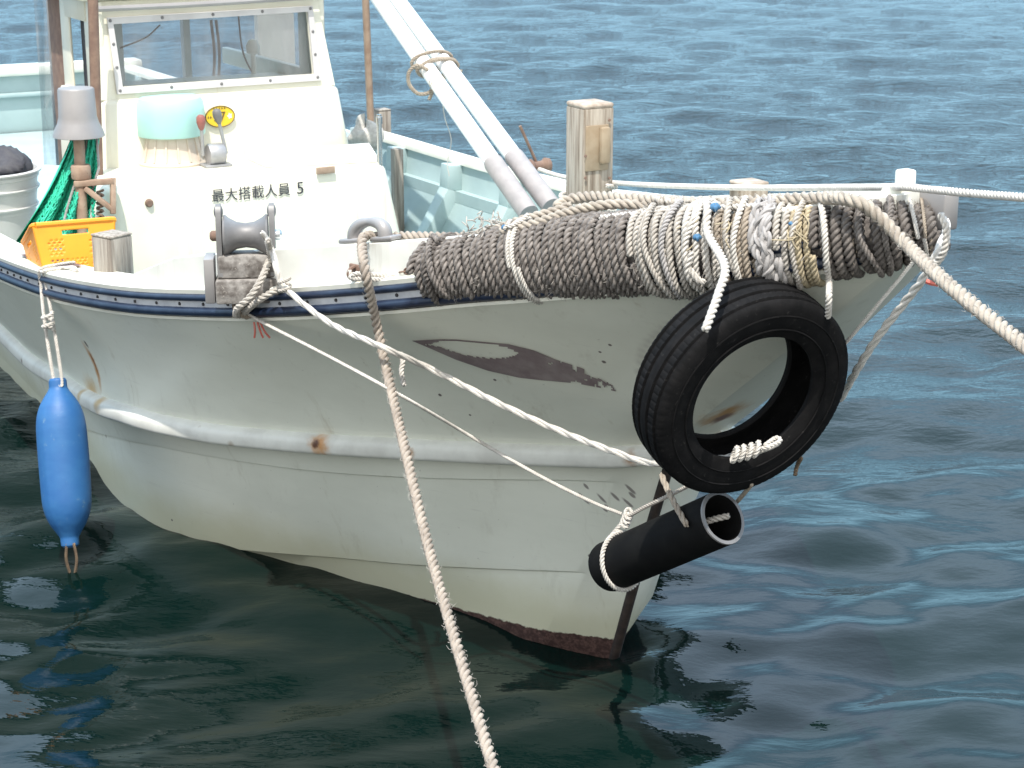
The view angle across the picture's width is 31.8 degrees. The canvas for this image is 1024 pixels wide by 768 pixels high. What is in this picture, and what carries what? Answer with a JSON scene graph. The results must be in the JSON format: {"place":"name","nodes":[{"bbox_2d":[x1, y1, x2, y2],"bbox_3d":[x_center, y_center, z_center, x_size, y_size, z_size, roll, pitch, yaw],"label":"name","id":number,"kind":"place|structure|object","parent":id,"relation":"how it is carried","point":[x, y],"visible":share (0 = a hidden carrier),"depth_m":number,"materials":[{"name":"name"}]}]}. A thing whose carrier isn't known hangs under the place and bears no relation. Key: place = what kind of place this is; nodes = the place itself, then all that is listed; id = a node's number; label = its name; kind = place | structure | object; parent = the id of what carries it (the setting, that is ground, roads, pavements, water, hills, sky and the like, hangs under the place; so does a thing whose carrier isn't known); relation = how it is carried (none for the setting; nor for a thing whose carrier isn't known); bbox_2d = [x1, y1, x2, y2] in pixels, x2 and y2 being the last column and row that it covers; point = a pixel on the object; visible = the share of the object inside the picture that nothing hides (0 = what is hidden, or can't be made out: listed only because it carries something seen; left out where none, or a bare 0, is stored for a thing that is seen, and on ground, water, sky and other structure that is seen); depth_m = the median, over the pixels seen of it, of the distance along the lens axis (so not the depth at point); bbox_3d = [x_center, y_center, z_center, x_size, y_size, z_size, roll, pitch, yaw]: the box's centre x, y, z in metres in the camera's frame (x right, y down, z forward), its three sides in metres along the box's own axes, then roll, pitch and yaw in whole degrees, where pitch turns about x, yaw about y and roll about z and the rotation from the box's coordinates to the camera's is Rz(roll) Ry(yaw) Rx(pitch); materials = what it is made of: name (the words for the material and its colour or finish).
{"place":"outdoors","nodes":[
{"label":"outdoors","id":0,"kind":"place"},
{"bbox_2d":[0,0,1023,767],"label":"sea water","id":1,"kind":"structure","parent":0,"point":[852,596],"depth_m":6.33,"materials":[{"name":"blue liquid"}]},
{"bbox_2d":[0,0,958,659],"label":"fishing boat","id":2,"kind":"object","parent":1,"relation":"on","point":[208,416],"visible":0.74,"depth_m":5.92,"materials":[{"name":"paint"}]},
{"bbox_2d":[0,199,38,217],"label":"plastic tub","id":3,"kind":"object","parent":2,"relation":"on","point":[21,209],"visible":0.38,"depth_m":8.38,"materials":[{"name":"white plastic"}]},
{"bbox_2d":[0,182,39,200],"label":"plastic tub","id":4,"kind":"object","parent":3,"relation":"in","point":[20,195],"visible":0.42,"depth_m":8.36,"materials":[{"name":"white plastic"}]},
{"bbox_2d":[0,162,41,240],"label":"plastic tub","id":5,"kind":"object","parent":4,"relation":"in","point":[12,228],"visible":0.66,"depth_m":8.37,"materials":[{"name":"white plastic"}]},
{"bbox_2d":[0,145,32,175],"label":"dark tarp","id":6,"kind":"object","parent":5,"relation":"in","point":[13,160],"visible":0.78,"depth_m":8.38,"materials":[{"name":"grey fabric"}]},
{"bbox_2d":[16,138,99,243],"bbox_3d":[-1.788,-0.749,7.040,0.365,0.452,0.340,0,17,0],"label":"fishing net","id":7,"kind":"object","parent":2,"relation":"hanging from","point":[59,201],"visible":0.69,"depth_m":7.02,"materials":[{"name":"green fabric"}]},
{"bbox_2d":[36,261,91,572],"bbox_3d":[-1.559,0.108,6.288,0.192,1.027,0.486,-1,17,-4],"label":"hanging fender","id":8,"kind":"object","parent":2,"relation":"hanging from","point":[63,460],"visible":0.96,"depth_m":6.16,"materials":[{"name":"blue plastic"}]},
{"bbox_2d":[21,217,116,267],"bbox_3d":[-1.601,-0.470,6.537,0.311,0.296,0.329,-7,18,-23],"label":"plastic basket","id":9,"kind":"object","parent":2,"relation":"on","point":[40,241],"visible":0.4,"depth_m":6.40,"materials":[{"name":"yellow plastic"}]},
{"bbox_2d":[232,238,280,337],"bbox_3d":[-0.762,-0.284,5.326,0.198,0.339,0.134,6,18,20],"label":"braided line","id":10,"kind":"object","parent":2,"relation":"hanging from","point":[243,308],"visible":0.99,"depth_m":5.29,"materials":[{"name":"fabric"}]},
{"bbox_2d":[347,113,384,151],"bbox_3d":[-0.761,-1.302,9.382,0.198,0.218,0.118,0,17,0],"label":"crumpled rag","id":11,"kind":"object","parent":2,"relation":"on","point":[363,131],"visible":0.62,"depth_m":9.35,"materials":[{"name":"white fabric"}]},
{"bbox_2d":[347,267,413,281],"bbox_3d":[-0.340,-0.310,4.995,0.272,0.075,0.063,11,20,34],"label":"pad eye chain","id":12,"kind":"object","parent":2,"relation":"hanging from","point":[353,275],"visible":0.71,"depth_m":5.03,"materials":[{"name":"white"}]},
{"bbox_2d":[355,230,500,767],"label":"mooring rope","id":13,"kind":"object","parent":2,"relation":"attached to","point":[473,703],"visible":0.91,"depth_m":4.52,"materials":[{"name":"beige fabric"}]},
{"bbox_2d":[247,313,622,514],"bbox_3d":[-0.303,0.091,5.046,1.307,0.388,0.254,10,19,29],"label":"thin line","id":14,"kind":"object","parent":2,"relation":"attached to","point":[465,433],"visible":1,"depth_m":5.00,"materials":[{"name":"white fabric"}]},
{"bbox_2d":[371,0,537,216],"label":"outrigger pole","id":15,"kind":"object","parent":2,"relation":"on","point":[510,187],"visible":0.91,"depth_m":7.59,"materials":[{"name":"white metal"}]},
{"bbox_2d":[406,49,461,175],"bbox_3d":[-0.324,-1.198,7.921,0.235,0.529,0.254,10,19,31],"label":"pole lashing","id":16,"kind":"object","parent":15,"relation":"attached to","point":[417,67],"visible":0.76,"depth_m":7.84,"materials":[{"name":"beige fabric"}]},
{"bbox_2d":[389,0,557,209],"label":"outrigger pole","id":17,"kind":"object","parent":2,"relation":"on","point":[532,181],"visible":0.94,"depth_m":7.63,"materials":[{"name":"white metal"}]},
{"bbox_2d":[462,209,503,236],"bbox_3d":[-0.062,-0.414,4.798,0.166,0.095,0.122,13,21,38],"label":"frayed rope end","id":18,"kind":"object","parent":2,"relation":"on","point":[487,226],"visible":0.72,"depth_m":4.80,"materials":[{"name":"grey fabric"}]},
{"bbox_2d":[470,201,571,234],"bbox_3d":[0.019,-0.428,4.763,0.288,0.121,0.051,5,17,16],"label":"deck rope","id":19,"kind":"object","parent":2,"relation":"on","point":[540,213],"visible":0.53,"depth_m":4.72,"materials":[{"name":"beige fabric"}]},
{"bbox_2d":[260,230,782,466],"bbox_3d":[-0.038,-0.074,4.809,1.736,0.475,0.205,12,20,35],"label":"doubled rope","id":20,"kind":"object","parent":2,"relation":"hanging from","point":[739,454],"visible":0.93,"depth_m":4.92,"materials":[{"name":"white fabric"}]},
{"bbox_2d":[399,351,406,386],"bbox_3d":[-0.307,-0.041,5.027,0.021,0.087,0.073,-2,17,-6],"label":"cord scrap","id":21,"kind":"object","parent":20,"relation":"hanging from","point":[401,373],"visible":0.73,"depth_m":5.01,"materials":[{"name":"white fabric"}]},
{"bbox_2d":[498,199,648,235],"bbox_3d":[0.158,-0.426,4.641,0.408,0.119,0.045,5,17,16],"label":"deck rope","id":22,"kind":"object","parent":2,"relation":"on","point":[610,204],"visible":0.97,"depth_m":4.61,"materials":[{"name":"beige fabric"}]},
{"bbox_2d":[559,183,617,211],"bbox_3d":[0.281,-0.655,6.622,0.187,0.185,0.186,-9,19,-28],"label":"post hitch","id":23,"kind":"object","parent":2,"relation":"attached to","point":[611,186],"visible":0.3,"depth_m":6.57,"materials":[{"name":"white fabric"}]},
{"bbox_2d":[599,202,755,218],"bbox_3d":[0.405,-0.421,4.405,0.452,0.094,0.023,12,20,34],"label":"deck rope","id":24,"kind":"object","parent":2,"relation":"on","point":[721,205],"visible":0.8,"depth_m":4.32,"materials":[{"name":"beige fabric"}]},
{"bbox_2d":[405,194,950,306],"bbox_3d":[0.370,-0.314,4.513,1.478,0.436,0.306,9,19,29],"label":"rope fender","id":25,"kind":"object","parent":2,"relation":"attached to","point":[591,254],"visible":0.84,"depth_m":4.39,"materials":[{"name":"fabric"}]},
{"bbox_2d":[701,196,729,332],"bbox_3d":[0.474,-0.283,4.190,0.065,0.235,0.418,1,17,5],"label":"tyre hanger","id":26,"kind":"object","parent":25,"relation":"hanging from","point":[716,249],"visible":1,"depth_m":4.14,"materials":[{"name":"white fabric"}]},
{"bbox_2d":[817,202,832,319],"bbox_3d":[0.733,-0.292,4.200,0.040,0.269,0.147,0,17,0],"label":"tyre hanger","id":27,"kind":"object","parent":25,"relation":"hanging from","point":[826,261],"visible":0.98,"depth_m":4.17,"materials":[{"name":"white fabric"}]},
{"bbox_2d":[654,195,725,205],"bbox_3d":[0.452,-0.457,4.476,0.270,0.054,0.059,13,21,37],"label":"deck rope","id":28,"kind":"object","parent":2,"relation":"on","point":[660,201],"visible":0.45,"depth_m":4.50,"materials":[{"name":"beige fabric"}]},
{"bbox_2d":[632,277,847,493],"bbox_3d":[0.551,0.007,4.333,0.546,0.548,0.271,-8,18,-26],"label":"tyre fender","id":29,"kind":"object","parent":2,"relation":"hanging from","point":[685,356],"visible":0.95,"depth_m":4.24,"materials":[{"name":"rubber"}]},
{"bbox_2d":[588,493,743,590],"bbox_3d":[0.393,0.412,4.660,0.139,0.372,0.478,-14,22,-39],"label":"rubber pipe","id":30,"kind":"object","parent":29,"relation":"hanging from","point":[663,543],"visible":0.92,"depth_m":4.58,"materials":[{"name":"black rubber"}]},
{"bbox_2d":[600,507,639,591],"bbox_3d":[0.290,0.442,4.790,0.162,0.218,0.073,-14,21,-38],"label":"pipe sling","id":31,"kind":"object","parent":30,"relation":"attached to","point":[625,519],"visible":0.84,"depth_m":4.78,"materials":[{"name":"white fabric"}]},
{"bbox_2d":[628,486,687,516],"bbox_3d":[0.385,0.304,4.699,0.023,0.152,0.220,-15,22,-42],"label":"sling line","id":32,"kind":"object","parent":30,"relation":"attached to","point":[655,501],"visible":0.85,"depth_m":4.71,"materials":[{"name":"fabric"}]},
{"bbox_2d":[706,513,729,523],"bbox_3d":[0.481,0.353,4.516,0.133,0.078,0.030,8,18,26],"label":"rope","id":33,"kind":"object","parent":30,"relation":"in","point":[717,518],"visible":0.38,"depth_m":4.49,"materials":[{"name":"white fabric"}]},
{"bbox_2d":[659,472,688,526],"bbox_3d":[0.407,0.291,4.539,0.020,0.080,0.199,-4,17,-14],"label":"pipe hanger","id":34,"kind":"object","parent":29,"relation":"hanging from","point":[674,503],"visible":1,"depth_m":4.53,"materials":[{"name":"beige fabric"}]},
{"bbox_2d":[735,483,753,502],"bbox_3d":[0.575,0.279,4.510,0.015,0.121,0.159,-3,17,-9],"label":"tyre tail","id":35,"kind":"object","parent":29,"relation":"hanging from","point":[741,495],"visible":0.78,"depth_m":4.48},
{"bbox_2d":[793,456,802,475],"bbox_3d":[0.720,0.206,4.530,0.017,0.065,0.052,-1,17,-4],"label":"dangling line","id":36,"kind":"object","parent":29,"relation":"hanging from","point":[797,465],"visible":0.99,"depth_m":4.54,"materials":[{"name":"beige fabric"}]},
{"bbox_2d":[537,167,1023,201],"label":"white line","id":37,"kind":"object","parent":2,"relation":"attached to","point":[984,194],"visible":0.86,"depth_m":4.53,"materials":[{"name":"fabric"}]},
{"bbox_2d":[934,212,950,265],"bbox_3d":[0.952,-0.316,3.988,0.022,0.127,0.043,-10,19,-31],"label":"bow loop","id":38,"kind":"object","parent":37,"relation":"hanging from","point":[946,237],"visible":0.89,"depth_m":3.97,"materials":[{"name":"white fabric"}]},
{"bbox_2d":[552,188,1023,354],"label":"bow line","id":39,"kind":"object","parent":2,"relation":"attached to","point":[936,274],"visible":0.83,"depth_m":4.06,"materials":[{"name":"fabric"}]},
{"bbox_2d":[846,260,914,344],"bbox_3d":[0.852,-0.162,4.312,0.020,0.356,0.336,-8,19,-26],"label":"stem rope","id":40,"kind":"object","parent":2,"relation":"hanging from","point":[882,299],"visible":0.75,"depth_m":4.25,"materials":[{"name":"grey fabric"}]},
{"bbox_2d":[840,218,950,401],"bbox_3d":[0.916,-0.170,4.316,0.091,0.576,0.460,-5,17,-16],"label":"stem rope","id":41,"kind":"object","parent":2,"relation":"hanging from","point":[899,309],"visible":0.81,"depth_m":4.27,"materials":[{"name":"white fabric"}]},
{"bbox_2d":[925,279,937,286],"bbox_3d":[0.949,-0.228,4.049,0.040,0.016,0.016,0,17,0],"label":"red tag","id":42,"kind":"object","parent":41,"relation":"attached to","point":[929,282],"visible":0.5,"depth_m":4.04,"materials":[{"name":"red plastic"}]}
]}

